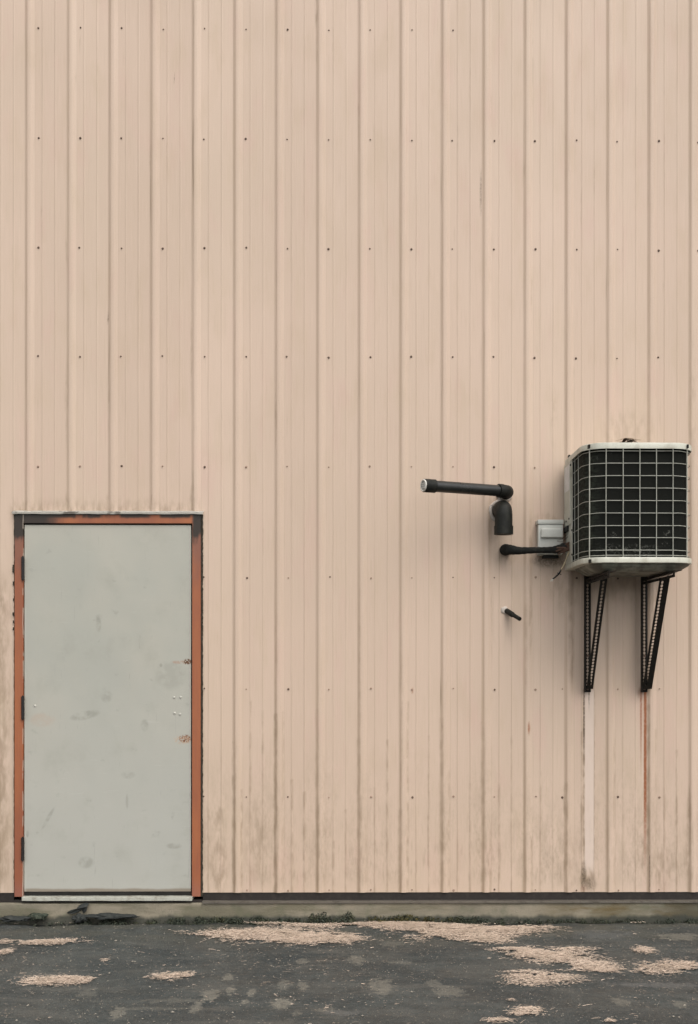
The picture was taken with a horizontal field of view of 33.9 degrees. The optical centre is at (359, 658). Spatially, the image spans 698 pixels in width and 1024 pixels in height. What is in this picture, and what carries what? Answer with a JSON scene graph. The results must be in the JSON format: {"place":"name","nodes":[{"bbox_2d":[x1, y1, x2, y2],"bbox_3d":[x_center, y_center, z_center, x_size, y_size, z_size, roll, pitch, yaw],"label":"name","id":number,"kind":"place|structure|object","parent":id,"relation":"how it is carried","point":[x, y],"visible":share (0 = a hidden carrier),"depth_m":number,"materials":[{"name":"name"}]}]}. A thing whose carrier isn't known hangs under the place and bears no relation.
{"place":"outdoors","nodes":[
{"label":"outdoors","id":0,"kind":"place"},
{"bbox_2d":[0,922,697,1023],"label":"ground","id":1,"kind":"structure","parent":0,"point":[135,983],"depth_m":5.14,"materials":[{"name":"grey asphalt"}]},
{"bbox_2d":[0,915,31,921],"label":"tar chunk","id":2,"kind":"object","parent":1,"relation":"on","point":[10,918],"visible":1,"depth_m":6.18,"materials":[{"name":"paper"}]},
{"bbox_2d":[28,913,48,920],"bbox_3d":[-1.756,1.405,6.224,0.130,0.044,0.068,0,0,-1],"label":"tar chunk","id":3,"kind":"object","parent":1,"relation":"on","point":[39,916],"visible":1,"depth_m":6.21,"materials":[{"name":"grey asphalt"}]},
{"bbox_2d":[71,913,87,922],"bbox_3d":[-1.521,1.409,6.210,0.090,0.055,0.065,0,0,-1],"label":"tar chunk","id":4,"kind":"object","parent":1,"relation":"on","point":[78,918],"visible":1,"depth_m":6.19,"materials":[{"name":"paper"}]},
{"bbox_2d":[0,0,697,924],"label":"metal building","id":5,"kind":"structure","parent":1,"relation":"on","point":[300,300],"depth_m":6.30,"materials":[{"name":"pink paint"}]},
{"bbox_2d":[67,903,88,913],"bbox_3d":[-1.537,1.364,6.245,0.124,0.058,0.028,0,0,-1],"label":"tar scrap","id":6,"kind":"object","parent":5,"relation":"on","point":[82,907],"visible":1,"depth_m":6.24,"materials":[{"name":"paper"}]},
{"bbox_2d":[21,525,191,894],"bbox_3d":[-1.389,0.285,6.296,0.928,2.032,0.081,0,0,-1],"label":"door","id":7,"kind":"structure","parent":5,"relation":"in","point":[106,701],"depth_m":6.28,"materials":[{"name":"grey paint"}]},
{"bbox_2d":[420,479,513,501],"bbox_3d":[0.602,-0.901,6.109,0.615,0.090,0.160,0,0,-35],"label":"vent pipe","id":8,"kind":"object","parent":5,"relation":"attached to","point":[502,492],"visible":0.99,"depth_m":6.06,"materials":[{"name":"black plastic"}]},
{"bbox_2d":[489,500,512,534],"bbox_3d":[0.772,-0.771,6.229,0.130,0.209,0.216,0,0,-1],"label":"vent elbow","id":9,"kind":"object","parent":5,"relation":"attached to","point":[500,513],"visible":1,"depth_m":6.14,"materials":[{"name":"black metal"}]},
{"bbox_2d":[501,606,521,620],"bbox_3d":[0.832,-0.244,6.263,0.039,0.084,0.140,0,0,-37],"label":"pipe stub","id":10,"kind":"object","parent":5,"relation":"attached to","point":[506,610],"visible":1,"depth_m":6.26,"materials":[{"name":"black metal"}]},
{"bbox_2d":[584,571,615,691],"bbox_3d":[1.254,-0.139,6.002,0.044,0.650,0.579,0,0,-1],"label":"wall bracket","id":11,"kind":"object","parent":5,"relation":"attached to","point":[590,655],"depth_m":6.21,"materials":[{"name":"metal"}]},
{"bbox_2d":[564,442,691,576],"bbox_3d":[1.404,-0.769,6.005,0.581,0.657,0.528,0,0,-1],"label":"air conditioner","id":12,"kind":"object","parent":11,"relation":"on","point":[626,514],"visible":0.97,"depth_m":5.77,"materials":[{"name":"white metal"}]},
{"bbox_2d":[500,542,569,555],"bbox_3d":[0.935,-0.592,6.206,0.403,0.070,0.125,0,0,26],"label":"insulated pipe","id":13,"kind":"object","parent":12,"relation":"attached to","point":[506,549],"visible":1,"depth_m":6.18,"materials":[{"name":"black rubber"}]},
{"bbox_2d":[551,551,569,580],"bbox_3d":[1.072,-0.492,6.131,0.110,0.164,0.012,0,0,-8],"label":"loose wire","id":14,"kind":"object","parent":12,"relation":"hanging from","point":[559,572],"visible":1,"depth_m":6.13,"materials":[{"name":"black plastic"}]},
{"bbox_2d":[622,438,635,441],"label":"dead leaves","id":15,"kind":"object","parent":12,"relation":"on","point":[627,440],"visible":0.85,"depth_m":5.80,"materials":[{"name":"brown plant"}]},
{"bbox_2d":[641,570,681,691],"bbox_3d":[1.572,-0.138,5.977,0.054,0.650,0.634,0,0,-1],"label":"wall bracket","id":16,"kind":"object","parent":5,"relation":"attached to","point":[646,683],"depth_m":6.16,"materials":[{"name":"metal"}]},
{"bbox_2d":[0,911,697,926],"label":"moss","id":17,"kind":"object","parent":1,"relation":"on","point":[471,920],"visible":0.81,"depth_m":6.24,"materials":[{"name":"green plant"}]},
{"bbox_2d":[84,913,139,919],"bbox_3d":[-1.359,1.401,6.221,0.323,0.035,0.064,0,0,-1],"label":"tar chunk","id":18,"kind":"object","parent":17,"relation":"on","point":[107,916],"visible":1,"depth_m":6.20,"materials":[{"name":"paper"}]},
{"bbox_2d":[168,913,614,923],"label":"weeds","id":19,"kind":"object","parent":17,"relation":"on","point":[322,918],"visible":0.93,"depth_m":6.23,"materials":[{"name":"green plant"}]},
{"bbox_2d":[0,921,697,1023],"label":"sand patches","id":20,"kind":"object","parent":1,"relation":"on","point":[442,928],"visible":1,"depth_m":5.76,"materials":[{"name":"beige sand"}]},
{"bbox_2d":[536,520,563,558],"bbox_3d":[1.037,-0.651,6.263,0.142,0.206,0.090,0,0,-1],"label":"electrical box","id":21,"kind":"object","parent":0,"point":[549,533],"visible":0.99,"depth_m":6.24,"materials":[{"name":"grey paint"}]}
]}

